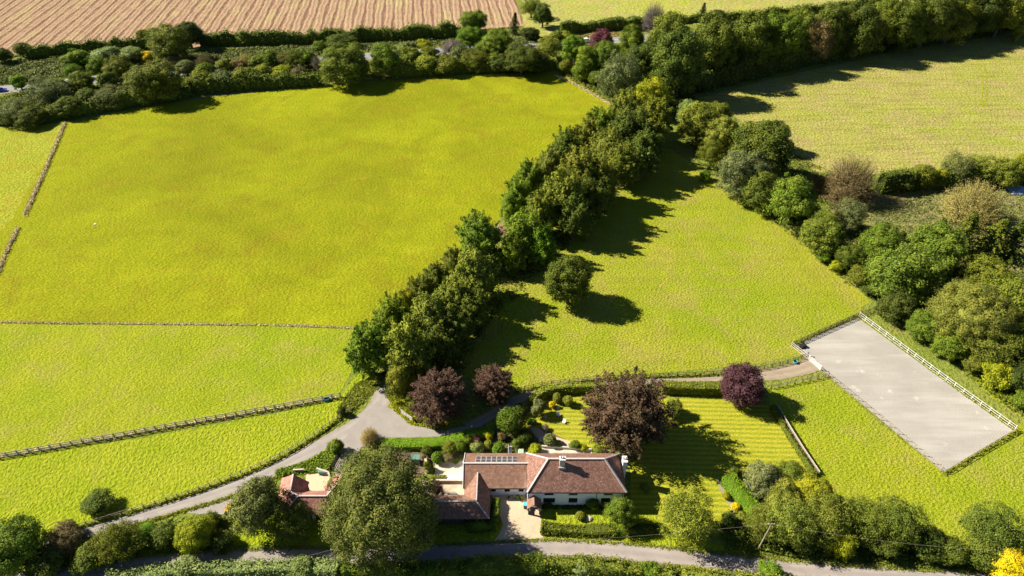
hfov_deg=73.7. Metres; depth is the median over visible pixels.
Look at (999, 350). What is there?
tree
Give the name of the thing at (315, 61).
shrub
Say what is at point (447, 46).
tree
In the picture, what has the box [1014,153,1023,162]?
shrub
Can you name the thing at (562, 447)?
garden wall
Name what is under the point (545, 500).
window
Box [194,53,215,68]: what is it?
shrub
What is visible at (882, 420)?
fence
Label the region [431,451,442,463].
shrub
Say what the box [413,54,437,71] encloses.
shrub
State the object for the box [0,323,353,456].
paddock
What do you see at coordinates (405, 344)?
tree
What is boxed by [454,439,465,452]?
shrub
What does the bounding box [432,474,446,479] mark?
hedge
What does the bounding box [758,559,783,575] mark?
shrub
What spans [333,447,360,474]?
barn track
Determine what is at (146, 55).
shrub
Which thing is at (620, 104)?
tree
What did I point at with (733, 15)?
hedge
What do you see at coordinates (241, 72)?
shrub
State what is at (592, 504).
shrub
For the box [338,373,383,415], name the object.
tall grass
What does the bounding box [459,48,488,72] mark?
tree
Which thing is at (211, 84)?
hedge
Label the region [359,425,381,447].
shrub
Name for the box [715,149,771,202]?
tree
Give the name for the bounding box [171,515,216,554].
bush
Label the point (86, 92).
shrub
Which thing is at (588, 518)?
boulder
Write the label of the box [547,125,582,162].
tree
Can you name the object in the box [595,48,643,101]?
tree
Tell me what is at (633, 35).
tree
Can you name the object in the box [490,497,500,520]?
hedge
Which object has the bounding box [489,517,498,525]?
shrub
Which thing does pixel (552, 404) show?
shrub
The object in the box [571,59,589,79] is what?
shrub
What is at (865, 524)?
tree
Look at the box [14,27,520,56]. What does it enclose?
tall grass
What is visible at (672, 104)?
undergrowth
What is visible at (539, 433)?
gravel path
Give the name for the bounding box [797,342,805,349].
mounting block
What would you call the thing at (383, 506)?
tree
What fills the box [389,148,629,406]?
undergrowth
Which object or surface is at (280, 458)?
tall grass
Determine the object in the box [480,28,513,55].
tree
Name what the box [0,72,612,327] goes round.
meadow
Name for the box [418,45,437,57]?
shrub
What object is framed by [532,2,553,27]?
tree
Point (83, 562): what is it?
shrub
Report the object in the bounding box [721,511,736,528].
shrub
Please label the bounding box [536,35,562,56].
tree
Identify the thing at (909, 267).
tree
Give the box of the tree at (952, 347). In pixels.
[928,326,971,360]
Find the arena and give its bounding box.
[794,318,1012,470]
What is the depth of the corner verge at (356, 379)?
148.77 m
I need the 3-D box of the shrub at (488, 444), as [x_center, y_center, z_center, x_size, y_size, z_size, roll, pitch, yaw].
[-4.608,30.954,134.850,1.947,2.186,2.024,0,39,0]
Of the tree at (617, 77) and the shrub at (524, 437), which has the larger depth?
the tree at (617, 77)
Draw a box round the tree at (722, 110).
[705,101,733,117]
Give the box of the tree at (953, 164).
[940,150,978,184]
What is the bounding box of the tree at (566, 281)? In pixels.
[541,253,594,303]
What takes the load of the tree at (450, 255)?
on the ground at (476, 406)
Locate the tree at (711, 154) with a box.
[695,137,726,169]
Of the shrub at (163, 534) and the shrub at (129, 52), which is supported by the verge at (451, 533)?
the shrub at (163, 534)
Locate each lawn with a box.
[522,392,806,534]
[541,509,764,555]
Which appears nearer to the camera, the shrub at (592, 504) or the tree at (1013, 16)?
the shrub at (592, 504)
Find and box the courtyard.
[306,472,328,490]
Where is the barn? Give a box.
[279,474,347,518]
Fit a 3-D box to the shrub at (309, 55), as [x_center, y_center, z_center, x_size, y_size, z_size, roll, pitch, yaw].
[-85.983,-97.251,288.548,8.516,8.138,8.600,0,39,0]
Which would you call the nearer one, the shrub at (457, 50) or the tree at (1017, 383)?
the tree at (1017, 383)
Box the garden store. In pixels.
[411,454,419,463]
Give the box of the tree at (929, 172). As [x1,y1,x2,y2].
[911,164,941,189]
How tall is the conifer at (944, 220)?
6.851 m
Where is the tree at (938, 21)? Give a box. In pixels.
[911,0,959,46]
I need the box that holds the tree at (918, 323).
[904,309,942,341]
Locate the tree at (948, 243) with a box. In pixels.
[905,217,970,287]
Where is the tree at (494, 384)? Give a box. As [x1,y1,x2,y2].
[471,364,517,406]
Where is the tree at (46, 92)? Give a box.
[22,76,73,107]
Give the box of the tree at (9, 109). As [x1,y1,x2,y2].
[0,96,31,124]
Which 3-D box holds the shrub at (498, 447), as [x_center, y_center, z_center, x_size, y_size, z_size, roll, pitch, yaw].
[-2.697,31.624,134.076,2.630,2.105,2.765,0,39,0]
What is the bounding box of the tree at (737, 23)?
[724,18,749,57]
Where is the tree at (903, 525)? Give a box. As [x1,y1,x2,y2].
[875,492,933,548]
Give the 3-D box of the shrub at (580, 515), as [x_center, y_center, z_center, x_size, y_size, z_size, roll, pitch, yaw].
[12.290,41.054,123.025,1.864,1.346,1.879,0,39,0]
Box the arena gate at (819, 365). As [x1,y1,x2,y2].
[808,355,821,368]
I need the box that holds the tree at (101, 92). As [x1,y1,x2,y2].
[87,83,126,109]
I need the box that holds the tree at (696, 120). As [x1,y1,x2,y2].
[675,100,718,143]
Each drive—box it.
[39,364,392,545]
[492,495,542,540]
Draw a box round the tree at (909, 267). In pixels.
[862,241,947,309]
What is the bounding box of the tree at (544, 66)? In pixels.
[525,53,550,72]
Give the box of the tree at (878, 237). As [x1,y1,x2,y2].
[855,220,904,262]
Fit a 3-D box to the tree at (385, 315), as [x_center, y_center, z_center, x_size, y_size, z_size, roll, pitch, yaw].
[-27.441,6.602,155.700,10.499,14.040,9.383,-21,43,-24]
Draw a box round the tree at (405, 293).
[387,287,413,314]
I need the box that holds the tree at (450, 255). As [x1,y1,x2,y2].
[439,243,461,271]
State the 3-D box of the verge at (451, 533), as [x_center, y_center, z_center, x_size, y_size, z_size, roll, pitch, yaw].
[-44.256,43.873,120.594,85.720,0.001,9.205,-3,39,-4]
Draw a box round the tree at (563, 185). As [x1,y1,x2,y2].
[540,165,591,225]
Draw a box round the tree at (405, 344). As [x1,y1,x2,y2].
[377,315,436,378]
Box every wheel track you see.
[697,211,825,303]
[970,54,983,107]
[976,54,987,106]
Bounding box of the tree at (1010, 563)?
[980,546,1023,575]
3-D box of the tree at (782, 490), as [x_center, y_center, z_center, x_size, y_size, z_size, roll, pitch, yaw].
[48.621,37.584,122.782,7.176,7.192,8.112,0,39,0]
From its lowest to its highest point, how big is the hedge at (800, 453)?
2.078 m
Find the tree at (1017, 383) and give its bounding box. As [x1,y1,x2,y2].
[1007,362,1023,390]
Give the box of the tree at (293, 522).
[272,501,315,543]
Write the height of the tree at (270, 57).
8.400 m
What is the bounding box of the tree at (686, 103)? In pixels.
[675,98,699,120]
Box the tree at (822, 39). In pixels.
[805,17,836,59]
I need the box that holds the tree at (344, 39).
[324,33,357,47]
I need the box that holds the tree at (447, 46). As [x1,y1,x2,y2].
[440,39,461,53]
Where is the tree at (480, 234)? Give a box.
[454,208,504,259]
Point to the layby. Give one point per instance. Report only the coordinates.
(213, 507)
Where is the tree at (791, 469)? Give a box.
[774,459,810,486]
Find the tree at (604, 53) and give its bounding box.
[593,37,620,72]
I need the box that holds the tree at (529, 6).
[520,0,541,17]
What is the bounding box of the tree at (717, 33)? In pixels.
[692,11,742,71]
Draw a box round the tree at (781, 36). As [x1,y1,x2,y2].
[763,7,807,62]
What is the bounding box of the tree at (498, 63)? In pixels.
[488,53,511,71]
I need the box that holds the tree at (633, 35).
[617,23,645,55]
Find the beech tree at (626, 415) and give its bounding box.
[578,365,677,461]
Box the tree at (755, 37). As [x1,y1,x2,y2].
[731,7,774,68]
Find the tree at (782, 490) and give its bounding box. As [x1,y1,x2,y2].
[762,476,803,509]
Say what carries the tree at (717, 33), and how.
on the ground at (476, 406)
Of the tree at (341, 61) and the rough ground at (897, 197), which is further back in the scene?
the tree at (341, 61)
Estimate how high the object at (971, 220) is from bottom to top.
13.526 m
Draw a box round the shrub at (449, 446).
[442,440,455,454]
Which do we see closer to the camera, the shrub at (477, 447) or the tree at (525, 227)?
the shrub at (477, 447)
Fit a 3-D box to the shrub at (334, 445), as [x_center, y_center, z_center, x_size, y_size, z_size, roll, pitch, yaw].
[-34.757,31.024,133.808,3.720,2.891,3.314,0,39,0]
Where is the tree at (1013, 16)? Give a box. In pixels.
[982,0,1023,37]
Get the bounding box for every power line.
[418,524,765,547]
[775,524,1006,551]
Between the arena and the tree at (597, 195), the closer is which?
the arena
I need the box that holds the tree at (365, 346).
[342,317,389,378]
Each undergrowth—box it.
[0,35,542,85]
[0,52,559,108]
[0,513,231,575]
[274,445,341,476]
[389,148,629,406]
[558,61,635,103]
[576,31,639,37]
[642,86,702,120]
[684,129,876,296]
[719,499,998,575]
[899,266,1023,418]
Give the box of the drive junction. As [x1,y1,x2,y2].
[342,402,485,448]
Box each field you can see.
[0,0,524,53]
[0,122,62,231]
[522,0,913,36]
[667,31,1023,173]
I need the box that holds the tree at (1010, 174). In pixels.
[991,155,1023,188]
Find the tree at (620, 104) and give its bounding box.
[608,87,645,125]
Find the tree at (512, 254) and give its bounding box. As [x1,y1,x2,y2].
[494,233,528,271]
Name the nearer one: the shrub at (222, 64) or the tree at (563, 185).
the tree at (563, 185)
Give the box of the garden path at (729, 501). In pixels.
[717,477,740,526]
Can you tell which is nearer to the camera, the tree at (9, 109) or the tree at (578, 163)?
the tree at (578, 163)
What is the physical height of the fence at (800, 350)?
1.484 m
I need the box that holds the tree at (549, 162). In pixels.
[535,146,563,183]
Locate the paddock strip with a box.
[0,399,346,535]
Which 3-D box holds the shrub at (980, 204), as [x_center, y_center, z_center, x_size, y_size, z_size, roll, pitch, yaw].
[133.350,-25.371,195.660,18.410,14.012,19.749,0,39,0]
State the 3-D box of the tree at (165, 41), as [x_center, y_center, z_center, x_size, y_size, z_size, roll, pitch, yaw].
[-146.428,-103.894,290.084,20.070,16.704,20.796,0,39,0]
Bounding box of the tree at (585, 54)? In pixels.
[574,43,599,71]
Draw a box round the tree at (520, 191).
[500,174,533,212]
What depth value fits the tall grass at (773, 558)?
118.54 m
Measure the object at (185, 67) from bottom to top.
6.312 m
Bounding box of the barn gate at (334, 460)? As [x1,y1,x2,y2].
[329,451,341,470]
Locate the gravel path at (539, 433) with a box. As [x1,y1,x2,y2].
[530,425,569,445]
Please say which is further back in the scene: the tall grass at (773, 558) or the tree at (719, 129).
the tree at (719, 129)
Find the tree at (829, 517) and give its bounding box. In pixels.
[794,486,859,556]
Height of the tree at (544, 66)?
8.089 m
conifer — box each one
[509,12,519,36]
[699,2,706,15]
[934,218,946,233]
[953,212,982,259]
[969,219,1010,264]
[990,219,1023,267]
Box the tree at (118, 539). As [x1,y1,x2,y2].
[85,518,147,567]
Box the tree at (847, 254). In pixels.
[834,242,865,270]
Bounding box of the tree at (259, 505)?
[220,472,290,538]
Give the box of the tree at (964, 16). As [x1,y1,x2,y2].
[940,0,982,45]
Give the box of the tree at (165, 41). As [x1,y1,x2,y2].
[142,22,193,61]
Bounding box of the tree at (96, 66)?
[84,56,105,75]
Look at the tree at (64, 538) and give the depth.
116.15 m
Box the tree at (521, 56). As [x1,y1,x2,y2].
[503,40,546,73]
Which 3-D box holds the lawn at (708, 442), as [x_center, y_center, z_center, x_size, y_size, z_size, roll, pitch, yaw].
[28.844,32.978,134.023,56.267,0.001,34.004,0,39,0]
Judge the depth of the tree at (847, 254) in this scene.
177.82 m
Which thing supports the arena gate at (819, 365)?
on the farm track at (804, 366)
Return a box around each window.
[543,498,554,502]
[568,498,577,502]
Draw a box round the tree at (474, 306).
[455,283,493,333]
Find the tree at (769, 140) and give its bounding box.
[724,119,796,176]
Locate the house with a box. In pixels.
[422,452,627,523]
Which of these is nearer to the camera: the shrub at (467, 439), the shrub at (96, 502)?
the shrub at (96, 502)
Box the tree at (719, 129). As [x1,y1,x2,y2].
[702,116,741,147]
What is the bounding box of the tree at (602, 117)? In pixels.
[586,104,616,135]
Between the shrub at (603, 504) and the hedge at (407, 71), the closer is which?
the shrub at (603, 504)
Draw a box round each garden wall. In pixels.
[293,468,303,471]
[316,467,329,478]
[435,479,462,482]
[447,475,462,478]
[542,445,591,450]
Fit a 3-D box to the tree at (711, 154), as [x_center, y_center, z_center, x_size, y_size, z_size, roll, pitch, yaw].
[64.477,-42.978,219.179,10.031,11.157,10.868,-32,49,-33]
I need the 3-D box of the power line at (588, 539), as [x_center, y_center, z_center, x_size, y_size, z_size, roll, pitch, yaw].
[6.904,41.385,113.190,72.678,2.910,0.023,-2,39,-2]
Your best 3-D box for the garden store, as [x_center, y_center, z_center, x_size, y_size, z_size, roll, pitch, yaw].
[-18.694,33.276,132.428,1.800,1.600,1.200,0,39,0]
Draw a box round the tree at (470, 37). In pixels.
[456,25,484,47]
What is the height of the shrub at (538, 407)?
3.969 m
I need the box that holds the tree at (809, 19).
[787,4,817,48]
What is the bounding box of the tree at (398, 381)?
[383,361,418,401]
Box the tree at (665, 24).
[644,11,690,47]
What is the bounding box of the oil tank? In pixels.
[318,469,326,474]
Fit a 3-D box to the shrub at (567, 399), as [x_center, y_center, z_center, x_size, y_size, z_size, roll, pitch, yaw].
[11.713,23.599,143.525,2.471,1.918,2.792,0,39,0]
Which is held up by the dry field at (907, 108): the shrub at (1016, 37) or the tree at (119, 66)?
the shrub at (1016, 37)
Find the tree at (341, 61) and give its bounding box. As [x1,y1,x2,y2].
[316,42,370,85]
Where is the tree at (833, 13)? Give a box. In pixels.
[814,1,858,55]
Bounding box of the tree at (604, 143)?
[588,124,626,161]
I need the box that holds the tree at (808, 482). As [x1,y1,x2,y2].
[792,471,833,509]
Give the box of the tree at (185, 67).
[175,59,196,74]
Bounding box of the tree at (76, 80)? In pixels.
[66,70,94,90]
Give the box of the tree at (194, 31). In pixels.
[175,21,204,49]
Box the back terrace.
[541,448,591,452]
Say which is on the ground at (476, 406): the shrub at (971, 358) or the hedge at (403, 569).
the hedge at (403, 569)
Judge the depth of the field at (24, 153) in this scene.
227.69 m
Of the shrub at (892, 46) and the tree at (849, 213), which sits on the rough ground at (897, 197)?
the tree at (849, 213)
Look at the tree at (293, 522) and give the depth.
117.57 m
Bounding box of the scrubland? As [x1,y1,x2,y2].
[0,28,562,125]
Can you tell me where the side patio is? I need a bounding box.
[435,458,463,478]
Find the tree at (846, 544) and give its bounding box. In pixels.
[821,530,859,560]
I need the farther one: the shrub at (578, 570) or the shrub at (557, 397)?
the shrub at (557, 397)
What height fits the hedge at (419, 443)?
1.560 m
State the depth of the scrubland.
282.27 m
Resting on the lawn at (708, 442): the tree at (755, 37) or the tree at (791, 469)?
the tree at (791, 469)
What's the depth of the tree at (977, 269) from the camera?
167.16 m
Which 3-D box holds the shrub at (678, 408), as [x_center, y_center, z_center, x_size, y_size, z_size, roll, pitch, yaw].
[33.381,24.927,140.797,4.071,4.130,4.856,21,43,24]
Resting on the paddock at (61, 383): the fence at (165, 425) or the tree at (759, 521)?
the fence at (165, 425)
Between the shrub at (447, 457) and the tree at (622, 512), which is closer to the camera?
the tree at (622, 512)
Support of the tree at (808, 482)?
on the paddock at (851, 446)
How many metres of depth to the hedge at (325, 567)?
113.95 m
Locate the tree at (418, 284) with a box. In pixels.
[402,273,434,303]
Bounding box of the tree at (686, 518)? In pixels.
[656,483,717,555]
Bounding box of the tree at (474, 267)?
[449,244,501,297]
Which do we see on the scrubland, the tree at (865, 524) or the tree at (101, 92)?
the tree at (101, 92)
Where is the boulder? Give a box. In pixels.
[586,516,592,521]
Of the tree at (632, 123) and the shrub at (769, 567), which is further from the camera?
the tree at (632, 123)
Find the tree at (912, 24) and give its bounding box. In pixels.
[883,0,932,50]
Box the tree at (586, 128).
[572,117,600,148]
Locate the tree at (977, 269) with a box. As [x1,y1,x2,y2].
[955,252,1017,287]
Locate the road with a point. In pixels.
(10, 87)
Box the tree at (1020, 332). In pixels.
[1008,318,1023,359]
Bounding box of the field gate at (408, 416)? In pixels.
[399,408,412,420]
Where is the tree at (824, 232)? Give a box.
[799,212,847,257]
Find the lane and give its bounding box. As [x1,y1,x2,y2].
[10,538,998,575]
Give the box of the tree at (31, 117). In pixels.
[11,104,48,129]
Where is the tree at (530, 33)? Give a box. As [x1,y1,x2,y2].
[519,27,540,39]
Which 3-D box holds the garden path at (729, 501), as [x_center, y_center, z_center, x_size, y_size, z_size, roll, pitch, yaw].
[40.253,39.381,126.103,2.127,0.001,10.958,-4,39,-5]
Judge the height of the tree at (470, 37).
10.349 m
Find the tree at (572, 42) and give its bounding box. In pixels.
[560,34,588,63]
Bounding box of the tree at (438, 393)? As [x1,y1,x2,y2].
[407,366,470,429]
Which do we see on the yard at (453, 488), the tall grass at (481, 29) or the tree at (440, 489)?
the tree at (440, 489)
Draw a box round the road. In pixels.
[0,33,696,93]
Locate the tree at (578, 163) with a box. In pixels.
[557,142,603,183]
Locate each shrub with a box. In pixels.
[0,47,14,62]
[8,72,29,90]
[12,42,32,57]
[23,544,68,575]
[29,75,45,85]
[50,77,68,90]
[59,47,91,65]
[62,64,82,77]
[67,539,109,575]
[74,87,97,100]
[79,487,118,515]
[89,45,119,62]
[95,68,119,88]
[117,46,145,59]
[134,29,149,38]
[137,523,154,541]
[141,51,155,61]
[148,522,176,550]
[161,53,181,65]
[172,553,201,575]
[184,68,210,84]
[193,62,215,73]
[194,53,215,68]
[199,510,219,527]
[210,69,232,84]
[210,529,233,557]
[214,58,232,71]
[229,59,246,70]
[230,66,257,86]
[237,53,253,67]
[248,54,263,66]
[253,63,272,76]
[270,64,291,76]
[275,53,292,66]
[287,554,313,575]
[290,66,308,76]
[300,48,318,65]
[310,55,321,70]
[311,39,325,51]
[326,438,344,452]
[336,405,345,414]
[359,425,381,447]
[375,371,387,385]
[393,42,405,53]
[399,46,421,62]
[404,42,417,47]
[404,390,422,408]
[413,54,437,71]
[416,39,432,48]
[416,559,438,575]
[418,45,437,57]
[421,445,433,456]
[423,461,430,470]
[430,420,441,430]
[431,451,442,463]
[432,56,457,74]
[442,440,455,454]
[442,453,453,462]
[449,43,469,60]
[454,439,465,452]
[456,558,469,575]
[463,434,472,445]
[470,439,484,452]
[472,436,481,442]
[474,40,490,56]
[484,439,492,449]
[485,432,492,440]
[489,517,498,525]
[492,442,504,452]
[496,405,528,434]
[497,431,506,440]
[511,438,520,448]
[514,402,526,412]
[517,430,532,443]
[523,550,547,574]
[527,418,537,426]
[528,442,542,452]
[531,399,546,416]
[541,424,547,431]
[544,433,556,445]
[544,501,552,508]
[545,29,565,46]
[549,401,555,407]
[553,392,561,402]
[557,58,573,73]
[562,29,569,40]
[562,395,572,405]
[568,440,579,448]
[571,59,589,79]
[572,555,595,575]
[575,511,584,520]
[579,443,587,451]
[584,59,597,74]
[585,498,599,510]
[587,71,601,84]
[592,443,603,452]
[600,500,609,508]
[638,560,660,575]
[639,1,665,31]
[640,483,650,492]
[665,397,683,417]
[698,169,711,181]
[707,10,725,19]
[721,491,730,499]
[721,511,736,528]
[730,467,741,477]
[731,502,739,511]
[736,510,745,520]
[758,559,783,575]
[786,525,823,556]
[797,216,813,229]
[807,172,826,195]
[816,251,831,261]
[818,152,883,205]
[829,260,843,273]
[846,264,870,286]
[859,280,882,296]
[866,530,902,559]
[878,34,902,51]
[893,169,916,189]
[897,230,907,239]
[909,524,947,565]
[936,169,950,186]
[937,176,1008,231]
[938,535,970,565]
[961,352,984,371]
[964,524,979,536]
[966,532,1003,572]
[981,358,1014,390]
[1008,389,1023,408]
[1012,33,1020,41]
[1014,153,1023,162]
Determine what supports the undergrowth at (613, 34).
on the ground at (476, 406)
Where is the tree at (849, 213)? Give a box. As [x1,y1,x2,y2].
[834,196,867,231]
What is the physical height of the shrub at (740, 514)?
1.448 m
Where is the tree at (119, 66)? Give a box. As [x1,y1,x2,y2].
[101,55,132,81]
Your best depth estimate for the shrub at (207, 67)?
278.88 m
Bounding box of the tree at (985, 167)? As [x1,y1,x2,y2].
[966,153,1003,183]
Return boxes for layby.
[187,497,239,514]
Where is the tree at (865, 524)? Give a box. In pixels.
[840,493,889,547]
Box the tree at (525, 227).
[503,207,545,255]
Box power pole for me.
[758,523,774,549]
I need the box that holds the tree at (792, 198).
[761,172,821,226]
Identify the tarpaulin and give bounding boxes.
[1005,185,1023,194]
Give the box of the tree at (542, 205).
[522,188,559,229]
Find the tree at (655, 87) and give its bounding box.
[634,75,672,104]
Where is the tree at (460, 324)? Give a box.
[441,300,475,347]
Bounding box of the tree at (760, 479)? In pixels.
[742,459,784,503]
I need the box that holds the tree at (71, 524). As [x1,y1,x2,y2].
[61,519,77,529]
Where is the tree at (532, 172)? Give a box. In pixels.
[512,157,545,194]
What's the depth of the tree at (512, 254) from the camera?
174.98 m
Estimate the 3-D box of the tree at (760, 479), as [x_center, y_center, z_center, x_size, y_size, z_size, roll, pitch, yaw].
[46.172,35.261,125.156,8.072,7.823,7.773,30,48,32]
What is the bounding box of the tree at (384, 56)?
[370,41,404,76]
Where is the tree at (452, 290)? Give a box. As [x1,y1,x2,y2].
[434,272,474,310]
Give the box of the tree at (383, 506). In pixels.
[313,439,441,575]
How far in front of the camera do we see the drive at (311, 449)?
129.74 m
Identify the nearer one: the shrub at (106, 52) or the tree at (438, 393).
the tree at (438, 393)
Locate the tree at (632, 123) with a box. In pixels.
[610,103,655,142]
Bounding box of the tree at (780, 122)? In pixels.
[766,120,791,140]
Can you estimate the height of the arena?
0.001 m
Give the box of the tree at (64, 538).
[39,519,84,558]
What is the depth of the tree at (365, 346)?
143.39 m
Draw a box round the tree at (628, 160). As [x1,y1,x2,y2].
[604,139,643,187]
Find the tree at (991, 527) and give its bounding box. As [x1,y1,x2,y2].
[957,498,1023,556]
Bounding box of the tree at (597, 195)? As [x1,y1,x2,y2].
[578,166,610,219]
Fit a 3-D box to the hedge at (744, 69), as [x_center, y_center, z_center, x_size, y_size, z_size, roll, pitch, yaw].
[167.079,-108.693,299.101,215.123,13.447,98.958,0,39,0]
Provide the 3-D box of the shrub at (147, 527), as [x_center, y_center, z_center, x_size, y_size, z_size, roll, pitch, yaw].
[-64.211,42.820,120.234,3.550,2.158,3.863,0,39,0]
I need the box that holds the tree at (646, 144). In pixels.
[624,127,665,177]
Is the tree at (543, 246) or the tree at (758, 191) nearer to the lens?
the tree at (543, 246)
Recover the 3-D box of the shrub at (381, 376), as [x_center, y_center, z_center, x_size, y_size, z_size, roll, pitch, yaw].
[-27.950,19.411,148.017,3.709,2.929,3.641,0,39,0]
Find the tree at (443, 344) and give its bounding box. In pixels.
[422,322,459,371]
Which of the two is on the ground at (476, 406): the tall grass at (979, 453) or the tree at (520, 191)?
the tree at (520, 191)
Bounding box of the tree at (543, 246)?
[523,222,559,264]
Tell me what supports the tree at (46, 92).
on the scrubland
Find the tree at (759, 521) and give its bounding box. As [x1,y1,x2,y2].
[741,501,784,542]
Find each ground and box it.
[0,0,1023,575]
[826,184,1023,307]
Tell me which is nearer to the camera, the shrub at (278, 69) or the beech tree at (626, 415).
the beech tree at (626, 415)
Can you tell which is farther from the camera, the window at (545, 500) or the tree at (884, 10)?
the tree at (884, 10)
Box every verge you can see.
[19,512,502,569]
[339,371,377,408]
[390,388,459,429]
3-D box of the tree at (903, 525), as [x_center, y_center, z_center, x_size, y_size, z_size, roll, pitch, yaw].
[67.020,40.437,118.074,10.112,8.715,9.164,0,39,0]
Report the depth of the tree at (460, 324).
152.47 m
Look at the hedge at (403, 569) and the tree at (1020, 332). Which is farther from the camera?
the tree at (1020, 332)
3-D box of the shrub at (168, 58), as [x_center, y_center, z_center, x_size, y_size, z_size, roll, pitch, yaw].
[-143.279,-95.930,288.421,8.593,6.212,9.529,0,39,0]
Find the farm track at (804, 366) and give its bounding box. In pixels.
[464,357,819,425]
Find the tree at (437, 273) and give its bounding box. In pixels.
[422,260,450,293]
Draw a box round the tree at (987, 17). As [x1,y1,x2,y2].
[963,0,1008,37]
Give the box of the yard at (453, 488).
[422,481,463,494]
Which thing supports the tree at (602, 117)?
on the ground at (476, 406)
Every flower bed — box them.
[439,429,540,453]
[541,503,609,509]
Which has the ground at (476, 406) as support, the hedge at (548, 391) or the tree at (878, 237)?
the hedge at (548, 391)
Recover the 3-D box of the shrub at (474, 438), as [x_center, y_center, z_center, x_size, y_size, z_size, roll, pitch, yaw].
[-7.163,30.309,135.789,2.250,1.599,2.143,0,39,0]
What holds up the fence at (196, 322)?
on the paddock at (61, 383)
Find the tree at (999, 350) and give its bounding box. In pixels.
[957,320,1023,372]
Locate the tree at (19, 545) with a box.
[0,511,51,575]
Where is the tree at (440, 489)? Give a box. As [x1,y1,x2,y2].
[430,479,444,494]
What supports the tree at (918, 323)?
on the ground at (476, 406)
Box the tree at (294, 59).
[279,47,310,67]
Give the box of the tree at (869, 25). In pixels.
[837,0,889,60]
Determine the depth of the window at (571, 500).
124.42 m
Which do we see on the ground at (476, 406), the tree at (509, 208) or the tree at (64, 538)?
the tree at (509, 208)
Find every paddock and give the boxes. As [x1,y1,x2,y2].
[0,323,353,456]
[456,146,869,388]
[768,312,1023,567]
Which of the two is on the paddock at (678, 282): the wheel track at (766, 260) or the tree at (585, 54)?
the wheel track at (766, 260)
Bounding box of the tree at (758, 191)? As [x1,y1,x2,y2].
[740,169,782,213]
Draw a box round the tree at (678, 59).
[648,24,712,98]
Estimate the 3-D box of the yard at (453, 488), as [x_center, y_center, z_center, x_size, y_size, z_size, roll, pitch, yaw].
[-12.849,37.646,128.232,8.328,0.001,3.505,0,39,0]
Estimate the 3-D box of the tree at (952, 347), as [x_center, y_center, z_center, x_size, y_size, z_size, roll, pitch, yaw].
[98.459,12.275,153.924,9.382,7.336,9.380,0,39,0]
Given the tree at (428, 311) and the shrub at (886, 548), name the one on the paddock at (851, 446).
the shrub at (886, 548)
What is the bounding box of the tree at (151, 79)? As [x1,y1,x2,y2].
[119,58,183,104]
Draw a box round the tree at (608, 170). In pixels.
[591,153,622,201]
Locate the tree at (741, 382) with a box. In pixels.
[719,360,766,408]
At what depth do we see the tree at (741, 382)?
139.99 m
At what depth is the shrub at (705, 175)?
215.28 m
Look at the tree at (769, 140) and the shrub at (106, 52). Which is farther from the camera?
the shrub at (106, 52)
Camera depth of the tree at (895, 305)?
160.64 m
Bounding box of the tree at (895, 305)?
[875,283,918,322]
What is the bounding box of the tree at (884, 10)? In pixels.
[875,0,904,51]
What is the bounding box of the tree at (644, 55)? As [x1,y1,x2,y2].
[622,40,660,81]
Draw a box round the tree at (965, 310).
[922,277,1021,354]
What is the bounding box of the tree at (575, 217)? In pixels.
[555,192,595,242]
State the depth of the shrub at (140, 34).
308.96 m
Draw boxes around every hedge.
[0,84,192,125]
[22,35,149,59]
[104,554,341,575]
[186,68,321,93]
[199,20,462,47]
[340,557,443,575]
[381,424,494,450]
[387,51,558,79]
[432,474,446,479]
[437,550,677,575]
[467,519,495,533]
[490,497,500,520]
[528,381,604,405]
[540,520,616,539]
[559,14,644,33]
[625,522,663,536]
[661,380,724,396]
[666,26,1014,98]
[676,563,829,575]
[678,0,899,23]
[720,472,760,519]
[770,404,817,475]
[875,162,1023,195]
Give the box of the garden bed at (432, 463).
[384,408,588,478]
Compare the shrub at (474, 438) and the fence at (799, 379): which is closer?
the shrub at (474, 438)
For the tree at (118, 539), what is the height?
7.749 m
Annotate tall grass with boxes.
[0,227,19,272]
[1,320,353,328]
[1,396,337,456]
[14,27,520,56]
[23,121,66,215]
[78,409,347,528]
[126,458,316,528]
[126,537,945,573]
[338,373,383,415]
[340,554,760,574]
[387,393,448,430]
[515,372,723,394]
[554,75,610,104]
[792,315,855,345]
[862,317,1021,476]
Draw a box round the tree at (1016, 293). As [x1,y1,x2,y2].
[977,275,1023,324]
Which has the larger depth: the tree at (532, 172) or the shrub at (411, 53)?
the shrub at (411, 53)
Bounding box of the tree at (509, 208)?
[499,193,521,220]
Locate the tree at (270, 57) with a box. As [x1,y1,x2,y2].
[258,49,281,67]
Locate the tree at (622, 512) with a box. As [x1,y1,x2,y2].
[602,496,636,537]
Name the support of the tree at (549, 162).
on the ground at (476, 406)
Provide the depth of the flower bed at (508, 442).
136.43 m
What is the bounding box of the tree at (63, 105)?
[48,95,81,116]
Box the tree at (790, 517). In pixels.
[762,497,817,551]
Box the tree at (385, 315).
[368,290,410,335]
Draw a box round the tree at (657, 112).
[635,93,673,140]
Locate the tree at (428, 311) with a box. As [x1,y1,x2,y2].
[405,290,452,336]
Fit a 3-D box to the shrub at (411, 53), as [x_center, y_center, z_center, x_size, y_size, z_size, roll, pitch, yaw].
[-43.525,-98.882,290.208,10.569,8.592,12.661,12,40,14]
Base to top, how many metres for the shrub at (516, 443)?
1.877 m
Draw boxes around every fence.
[0,392,340,457]
[7,320,350,327]
[24,122,64,212]
[75,406,350,525]
[515,352,808,391]
[770,373,829,388]
[776,403,819,474]
[791,342,809,358]
[792,312,859,345]
[820,366,942,470]
[859,312,1017,428]
[944,428,1016,471]
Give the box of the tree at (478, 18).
[458,9,488,31]
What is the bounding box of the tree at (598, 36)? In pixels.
[589,28,613,47]

